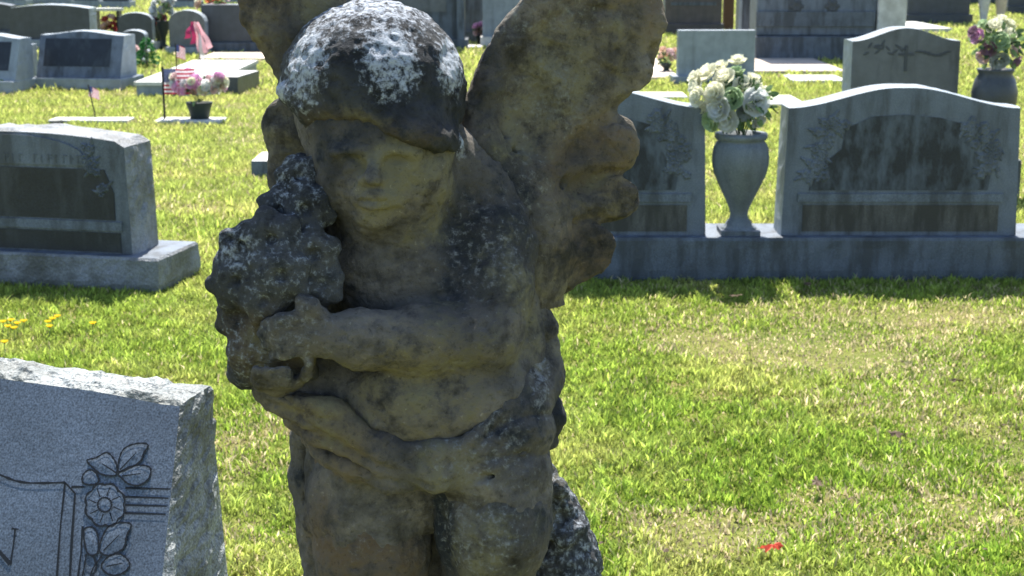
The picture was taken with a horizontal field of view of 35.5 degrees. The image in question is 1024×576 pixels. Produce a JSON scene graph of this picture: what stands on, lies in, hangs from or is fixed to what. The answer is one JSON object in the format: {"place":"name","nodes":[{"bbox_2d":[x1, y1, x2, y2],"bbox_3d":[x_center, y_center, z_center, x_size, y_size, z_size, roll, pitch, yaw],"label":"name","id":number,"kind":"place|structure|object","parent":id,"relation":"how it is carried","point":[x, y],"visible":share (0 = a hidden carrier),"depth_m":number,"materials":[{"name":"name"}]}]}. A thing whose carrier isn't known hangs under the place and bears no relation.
{"place":"outdoors","nodes":[
{"label":"outdoors","id":0,"kind":"place"},
{"bbox_2d":[49,120,64,123],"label":"grave marker","id":1,"kind":"object","parent":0,"point":[56,121],"visible":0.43,"depth_m":12.49,"materials":[{"name":"white stone"}]},
{"bbox_2d":[200,52,264,60],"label":"grave slab","id":2,"kind":"structure","parent":0,"point":[240,55],"depth_m":20.49,"materials":[{"name":"stone"}]},
{"bbox_2d":[0,0,1023,575],"bbox_3d":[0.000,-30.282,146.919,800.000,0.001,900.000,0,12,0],"label":"ground","id":3,"kind":"structure","parent":0,"point":[744,350],"depth_m":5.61,"materials":[{"name":"green plant"}]},
{"bbox_2d":[0,2,16,33],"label":"headstone","id":4,"kind":"object","parent":3,"relation":"on","point":[4,19],"visible":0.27,"depth_m":24.17,"materials":[{"name":"stone"}]},
{"bbox_2d":[0,0,33,6],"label":"headstone","id":5,"kind":"object","parent":3,"relation":"on","point":[17,3],"visible":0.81,"depth_m":36.80,"materials":[{"name":"grey stone"}]},
{"bbox_2d":[0,33,35,93],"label":"headstone","id":6,"kind":"object","parent":3,"relation":"on","point":[16,66],"visible":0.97,"depth_m":15.74,"materials":[{"name":"stone"}]},
{"bbox_2d":[32,44,37,76],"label":"vase block","id":7,"kind":"structure","parent":3,"relation":"on","point":[34,55],"depth_m":16.48,"materials":[{"name":"grey stone"}]},
{"bbox_2d":[33,0,71,3],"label":"headstone","id":8,"kind":"object","parent":3,"relation":"on","point":[52,1],"visible":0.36,"depth_m":37.74,"materials":[{"name":"stone"}]},
{"bbox_2d":[9,3,96,49],"bbox_3d":[-6.356,-3.633,22.204,1.282,0.618,0.576,0,12,0],"label":"headstone","id":9,"kind":"object","parent":3,"relation":"on","point":[34,22],"visible":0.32,"depth_m":21.99,"materials":[{"name":"stone"}]},
{"bbox_2d":[71,0,102,6],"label":"headstone","id":10,"kind":"object","parent":3,"relation":"on","point":[95,3],"visible":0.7,"depth_m":36.34,"materials":[{"name":"grey stone"}]},
{"bbox_2d":[35,30,143,90],"bbox_3d":[-4.320,-2.322,16.230,0.986,0.579,0.597,2,12,10],"label":"headstone","id":11,"kind":"object","parent":3,"relation":"on","point":[95,59],"visible":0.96,"depth_m":16.08,"materials":[{"name":"grey stone"}]},
{"bbox_2d":[48,117,134,122],"bbox_3d":[-3.473,-1.378,13.222,0.655,0.045,0.241,0,12,0],"label":"grave marker","id":12,"kind":"object","parent":3,"relation":"on","point":[116,119],"visible":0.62,"depth_m":13.15,"materials":[{"name":"grey stone"}]},
{"bbox_2d":[89,321,95,336],"bbox_3d":[-1.569,0.157,5.995,0.027,0.060,0.027,0,12,0],"label":"dandelion","id":13,"kind":"object","parent":3,"relation":"on","point":[92,322],"visible":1,"depth_m":6.00,"materials":[{"name":"yellow plant"}]},
{"bbox_2d":[88,84,98,115],"bbox_3d":[-3.494,-1.554,13.368,0.090,0.291,0.029,-2,12,-10],"label":"flag","id":14,"kind":"object","parent":3,"relation":"on","point":[93,92],"visible":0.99,"depth_m":13.35,"materials":[{"name":"multicoloured fabric"}]},
{"bbox_2d":[0,123,200,292],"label":"headstone","id":15,"kind":"object","parent":3,"relation":"on","point":[78,205],"visible":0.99,"depth_m":6.82,"materials":[{"name":"grey stone"}]},
{"bbox_2d":[96,8,123,32],"bbox_3d":[-6.202,-4.069,24.591,0.440,0.462,0.240,0,12,0],"label":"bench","id":16,"kind":"object","parent":3,"relation":"on","point":[118,12],"visible":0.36,"depth_m":24.47,"materials":[{"name":"grey stone"}]},
{"bbox_2d":[98,13,116,31],"bbox_3d":[-6.192,-4.032,24.555,0.307,0.368,0.239,0,12,0],"label":"flower bouquet","id":17,"kind":"object","parent":16,"relation":"on","point":[106,24],"visible":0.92,"depth_m":24.50,"materials":[{"name":"red plant"}]},
{"bbox_2d":[0,357,227,575],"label":"headstone","id":18,"kind":"object","parent":3,"relation":"on","point":[102,473],"visible":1,"depth_m":2.49,"materials":[{"name":"stone"}]},
{"bbox_2d":[100,0,135,7],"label":"headstone","id":19,"kind":"object","parent":3,"relation":"on","point":[115,3],"visible":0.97,"depth_m":35.91,"materials":[{"name":"stone"}]},
{"bbox_2d":[122,29,148,62],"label":"headstone","id":20,"kind":"object","parent":3,"relation":"on","point":[139,34],"visible":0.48,"depth_m":19.41,"materials":[{"name":"stone"}]},
{"bbox_2d":[118,12,159,49],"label":"headstone","id":21,"kind":"object","parent":3,"relation":"on","point":[138,20],"visible":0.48,"depth_m":21.67,"materials":[{"name":"stone"}]},
{"bbox_2d":[136,37,164,66],"bbox_3d":[-4.304,-2.792,18.930,0.401,0.358,0.401,0,12,0],"label":"artificial tree","id":22,"kind":"object","parent":3,"relation":"on","point":[150,49],"visible":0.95,"depth_m":18.89,"materials":[{"name":"green plastic"}]},
{"bbox_2d":[155,27,160,44],"bbox_3d":[-4.940,-3.513,22.374,0.189,0.310,0.189,0,12,0],"label":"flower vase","id":23,"kind":"object","parent":3,"relation":"on","point":[158,37],"visible":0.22,"depth_m":22.32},
{"bbox_2d":[153,13,166,26],"bbox_3d":[-4.936,-3.719,22.325,0.292,0.266,0.260,-10,16,-38],"label":"flower bouquet","id":24,"kind":"object","parent":23,"relation":"in","point":[165,18],"visible":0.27,"depth_m":22.25,"materials":[{"name":"red plant"}]},
{"bbox_2d":[156,20,168,48],"bbox_3d":[-4.800,-3.481,22.032,0.189,0.392,0.189,0,12,0],"label":"flower vase","id":25,"kind":"object","parent":3,"relation":"on","point":[162,26],"visible":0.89,"depth_m":21.97,"materials":[{"name":"black metal"}]},
{"bbox_2d":[148,0,176,20],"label":"flower bouquet","id":26,"kind":"object","parent":25,"relation":"in","point":[164,7],"visible":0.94,"depth_m":21.91,"materials":[{"name":"white plant"}]},
{"bbox_2d":[175,43,185,68],"bbox_3d":[-3.008,-2.012,14.534,0.088,0.419,0.029,-2,12,-10],"label":"flag","id":27,"kind":"object","parent":3,"relation":"on","point":[179,51],"visible":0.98,"depth_m":14.51,"materials":[{"name":"multicoloured fabric"}]},
{"bbox_2d":[172,0,203,7],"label":"headstone","id":28,"kind":"object","parent":3,"relation":"on","point":[184,3],"visible":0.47,"depth_m":35.90,"materials":[{"name":"grey stone"}]},
{"bbox_2d":[165,9,211,54],"bbox_3d":[-4.280,-3.396,21.191,0.559,0.581,0.425,0,12,0],"label":"headstone","id":29,"kind":"object","parent":3,"relation":"on","point":[180,22],"visible":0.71,"depth_m":21.05,"materials":[{"name":"grey stone"}]},
{"bbox_2d":[154,117,226,123],"bbox_3d":[-2.648,-1.371,13.193,0.548,0.045,0.300,0,12,0],"label":"grave marker","id":30,"kind":"object","parent":3,"relation":"on","point":[206,121],"visible":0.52,"depth_m":13.07,"materials":[{"name":"grey stone"}]},
{"bbox_2d":[161,67,195,118],"bbox_3d":[-2.741,-1.594,13.171,0.273,0.448,0.044,-1,12,-4],"label":"flag","id":31,"kind":"object","parent":30,"relation":"on","point":[181,75],"visible":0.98,"depth_m":13.14,"materials":[{"name":"multicoloured fabric"}]},
{"bbox_2d":[186,101,212,119],"bbox_3d":[-2.578,-1.453,13.204,0.220,0.160,0.220,0,12,0],"label":"flower pot","id":32,"kind":"object","parent":30,"relation":"on","point":[199,111],"visible":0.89,"depth_m":13.13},
{"bbox_2d":[167,67,228,106],"bbox_3d":[-2.584,-1.654,13.153,0.538,0.305,0.360,0,12,0],"label":"flower bouquet","id":33,"kind":"object","parent":32,"relation":"on","point":[219,81],"visible":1,"depth_m":13.09,"materials":[{"name":"pink plant"}]},
{"bbox_2d":[134,60,257,95],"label":"ledger slab","id":34,"kind":"structure","parent":3,"relation":"on","point":[151,84],"depth_m":16.89,"materials":[{"name":"stone"}]},
{"bbox_2d":[184,20,212,59],"bbox_3d":[-3.698,-2.878,18.870,0.360,0.551,0.091,5,13,22],"label":"windsock","id":35,"kind":"object","parent":3,"relation":"on","point":[201,45],"visible":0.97,"depth_m":18.84,"materials":[{"name":"pink fabric"}]},
{"bbox_2d":[201,4,260,51],"bbox_3d":[-3.646,-3.507,21.564,1.159,0.642,0.575,0,12,0],"label":"headstone","id":36,"kind":"object","parent":3,"relation":"on","point":[227,30],"visible":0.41,"depth_m":21.34,"materials":[{"name":"stone"}]},
{"bbox_2d":[222,70,259,93],"bbox_3d":[-2.724,-2.053,15.953,0.207,0.170,0.808,1,12,6],"label":"grave marker","id":37,"kind":"object","parent":3,"relation":"on","point":[240,81],"visible":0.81,"depth_m":15.82,"materials":[{"name":"grey stone"}]},
{"bbox_2d":[251,152,267,176],"bbox_3d":[-1.188,-0.794,10.287,0.906,0.105,0.456,0,12,0],"label":"grave marker","id":38,"kind":"object","parent":3,"relation":"on","point":[259,165],"visible":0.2,"depth_m":10.07,"materials":[{"name":"grey stone"}]},
{"bbox_2d":[346,0,468,47],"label":"granite monument","id":39,"kind":"object","parent":3,"relation":"on","point":[447,17],"visible":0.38,"depth_m":22.29,"materials":[{"name":"grey stone"}]},
{"bbox_2d":[204,0,667,575],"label":"cherub statue","id":40,"kind":"object","parent":3,"relation":"on","point":[414,248],"visible":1,"depth_m":1.98,"materials":[{"name":"stone"}]},
{"bbox_2d":[465,0,482,41],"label":"granite monument","id":41,"kind":"object","parent":3,"relation":"on","point":[473,11],"visible":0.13,"depth_m":23.68,"materials":[{"name":"grey stone"}]},
{"bbox_2d":[468,45,483,47],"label":"grave marker","id":42,"kind":"object","parent":3,"relation":"on","point":[478,46],"visible":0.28,"depth_m":22.34,"materials":[{"name":"grey stone"}]},
{"bbox_2d":[476,35,480,44],"bbox_3d":[-0.471,-3.579,23.090,0.100,0.137,0.100,0,12,0],"label":"flower pot","id":43,"kind":"object","parent":3,"relation":"on","point":[478,38],"visible":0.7,"depth_m":23.05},
{"bbox_2d":[472,21,482,35],"bbox_3d":[-0.465,-3.717,23.063,0.231,0.260,0.224,-10,15,-38],"label":"flower bouquet","id":44,"kind":"object","parent":43,"relation":"in","point":[476,29],"visible":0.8,"depth_m":23.02,"materials":[{"name":"purple plant"}]},
{"bbox_2d":[480,0,519,45],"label":"granite monument","id":45,"kind":"object","parent":3,"relation":"on","point":[495,13],"visible":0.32,"depth_m":22.60,"materials":[{"name":"grey stone"}]},
{"bbox_2d":[643,92,687,98],"bbox_3d":[1.420,-1.836,15.343,0.483,0.045,0.487,0,12,0],"label":"grave marker","id":46,"kind":"object","parent":3,"relation":"on","point":[671,95],"visible":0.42,"depth_m":15.30,"materials":[{"name":"grey stone"}]},
{"bbox_2d":[663,0,723,33],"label":"granite monument","id":47,"kind":"object","parent":3,"relation":"on","point":[693,14],"visible":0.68,"depth_m":25.85,"materials":[{"name":"grey stone"}]},
{"bbox_2d":[669,29,761,83],"bbox_3d":[2.141,-2.439,16.833,0.938,0.553,0.324,0,12,-2],"label":"headstone","id":48,"kind":"object","parent":3,"relation":"on","point":[697,49],"visible":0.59,"depth_m":16.74,"materials":[{"name":"stone"}]},
{"bbox_2d":[722,0,733,29],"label":"wooden post","id":49,"kind":"object","parent":3,"relation":"on","point":[728,15],"visible":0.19,"depth_m":26.74,"materials":[{"name":"brown wood"}]},
{"bbox_2d":[757,542,782,551],"bbox_3d":[0.616,0.616,3.809,0.071,0.013,0.030,-5,13,-22],"label":"fallen leaf","id":50,"kind":"object","parent":3,"relation":"on","point":[778,546],"visible":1,"depth_m":3.81,"materials":[{"name":"red plant"}]},
{"bbox_2d":[770,95,801,105],"bbox_3d":[2.492,-1.730,14.852,0.332,0.045,0.836,0,12,0],"label":"grave marker","id":51,"kind":"object","parent":3,"relation":"on","point":[778,100],"visible":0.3,"depth_m":14.72,"materials":[{"name":"grey stone"}]},
{"bbox_2d":[592,223,1023,280],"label":"granite plinth","id":52,"kind":"structure","parent":3,"relation":"on","point":[768,252],"depth_m":6.98,"materials":[{"name":"grey stone"}]},
{"bbox_2d":[601,91,704,234],"bbox_3d":[0.333,-0.566,7.034,1.036,0.656,0.211,0,12,0],"label":"headstone","id":53,"kind":"object","parent":52,"relation":"on","point":[665,174],"visible":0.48,"depth_m":6.95,"materials":[{"name":"grey stone"}]},
{"bbox_2d":[712,130,768,235],"bbox_3d":[1.000,-0.460,7.021,0.248,0.443,0.248,0,12,0],"label":"stone vase","id":54,"kind":"object","parent":52,"relation":"on","point":[740,163],"visible":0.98,"depth_m":6.93,"materials":[{"name":"stone"}]},
{"bbox_2d":[687,54,779,134],"bbox_3d":[0.963,-0.827,6.935,0.407,0.368,0.320,0,12,0],"label":"flower bouquet","id":55,"kind":"object","parent":54,"relation":"on","point":[749,96],"visible":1,"depth_m":6.87,"materials":[{"name":"beige plant"}]},
{"bbox_2d":[774,84,1020,234],"bbox_3d":[1.692,-0.565,7.034,1.039,0.657,0.211,0,12,0],"label":"headstone","id":56,"kind":"object","parent":52,"relation":"on","point":[897,159],"visible":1,"depth_m":6.94,"materials":[{"name":"grey stone"}]},
{"bbox_2d":[785,75,841,82],"bbox_3d":[3.246,-2.233,17.165,0.572,0.050,0.711,0,12,0],"label":"grave marker","id":57,"kind":"object","parent":3,"relation":"on","point":[801,78],"visible":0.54,"depth_m":17.16,"materials":[{"name":"grey stone"}]},
{"bbox_2d":[811,476,822,486],"bbox_3d":[0.812,0.518,4.262,0.032,0.014,0.074,2,12,10],"label":"fallen leaf","id":58,"kind":"object","parent":3,"relation":"on","point":[816,481],"visible":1,"depth_m":4.26,"materials":[{"name":"beige plant"}]},
{"bbox_2d":[749,0,906,59],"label":"granite monument","id":59,"kind":"object","parent":3,"relation":"on","point":[816,29],"visible":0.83,"depth_m":20.00,"materials":[{"name":"grey stone"}]},
{"bbox_2d":[888,431,905,437],"bbox_3d":[1.128,0.427,4.684,0.034,0.014,0.080,-7,14,-30],"label":"fallen leaf","id":60,"kind":"object","parent":3,"relation":"on","point":[898,434],"visible":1,"depth_m":4.68,"materials":[{"name":"beige plant"}]},
{"bbox_2d":[842,26,960,93],"bbox_3d":[2.291,-1.063,9.490,0.748,0.966,0.376,-1,12,-3],"label":"headstone","id":61,"kind":"object","parent":3,"relation":"on","point":[899,55],"visible":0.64,"depth_m":9.33,"materials":[{"name":"grey stone"}]},
{"bbox_2d":[906,21,951,31],"bbox_3d":[6.889,-4.491,27.538,0.739,0.080,2.350,0,12,0],"label":"grave marker","id":62,"kind":"object","parent":3,"relation":"on","point":[923,26],"visible":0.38,"depth_m":26.95,"materials":[{"name":"white stone"}]},
{"bbox_2d":[906,0,972,22],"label":"granite monument","id":63,"kind":"object","parent":3,"relation":"on","point":[935,11],"visible":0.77,"depth_m":29.18,"materials":[{"name":"grey stone"}]},
{"bbox_2d":[970,0,994,2],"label":"granite monument","id":64,"kind":"object","parent":3,"relation":"on","point":[977,1],"visible":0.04,"depth_m":38.72,"materials":[{"name":"grey stone"}]},
{"bbox_2d":[979,0,990,19],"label":"flower pot","id":65,"kind":"object","parent":3,"relation":"on","point":[984,5],"visible":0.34,"depth_m":28.85,"materials":[{"name":"grey stone"}]},
{"bbox_2d":[971,67,1021,194],"bbox_3d":[2.795,-0.907,9.319,0.280,0.735,0.280,0,12,0],"label":"stone vase","id":66,"kind":"object","parent":3,"relation":"on","point":[994,85],"visible":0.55,"depth_m":9.16,"materials":[{"name":"stone"}]},
{"bbox_2d":[967,14,1023,69],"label":"flower bouquet","id":67,"kind":"object","parent":66,"relation":"on","point":[1005,34],"visible":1,"depth_m":9.15,"materials":[{"name":"multicoloured plant"}]},
{"bbox_2d":[995,0,1006,16],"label":"flower pot","id":68,"kind":"object","parent":3,"relation":"on","point":[1001,6],"visible":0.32,"depth_m":28.84,"materials":[{"name":"stone"}]},
{"bbox_2d":[1005,0,1023,13],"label":"granite monument","id":69,"kind":"object","parent":3,"relation":"on","point":[1014,6],"visible":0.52,"depth_m":33.08,"materials":[{"name":"grey stone"}]},
{"bbox_2d":[651,58,674,79],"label":"pavement","id":70,"kind":"structure","parent":0,"point":[658,71],"depth_m":17.82,"materials":[{"name":"concrete"}]},
{"bbox_2d":[661,62,671,70],"bbox_3d":[1.740,-2.477,18.033,0.120,0.120,0.120,0,12,0],"label":"flower pot","id":71,"kind":"object","parent":70,"relation":"on","point":[666,66],"visible":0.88,"depth_m":17.99,"materials":[{"name":"black stone"}]},
{"bbox_2d":[657,46,676,66],"bbox_3d":[1.746,-2.608,18.014,0.241,0.236,0.242,-6,13,-24],"label":"flower bouquet","id":72,"kind":"object","parent":71,"relation":"in","point":[668,53],"visible":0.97,"depth_m":17.97,"materials":[{"name":"pink plant"}]},
{"bbox_2d":[754,58,842,73],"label":"grave slab","id":73,"kind":"structure","parent":0,"point":[782,65],"depth_m":18.83,"materials":[{"name":"stone"}]},
{"bbox_2d":[735,0,749,29],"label":"granite pillar","id":74,"kind":"structure","parent":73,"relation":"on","point":[742,21],"depth_m":21.86,"materials":[{"name":"grey stone"}]},
{"bbox_3d":[-4.026,-3.439,21.702,0.189,0.451,0.189,0,12,0],"label":"flower vase","id":75,"kind":"object","parent":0,"visible":0},
{"bbox_2d":[194,0,229,9],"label":"flower bouquet","id":76,"kind":"object","parent":75,"relation":"in","point":[197,4],"visible":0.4,"depth_m":21.54,"materials":[{"name":"multicoloured plant"}]}
]}

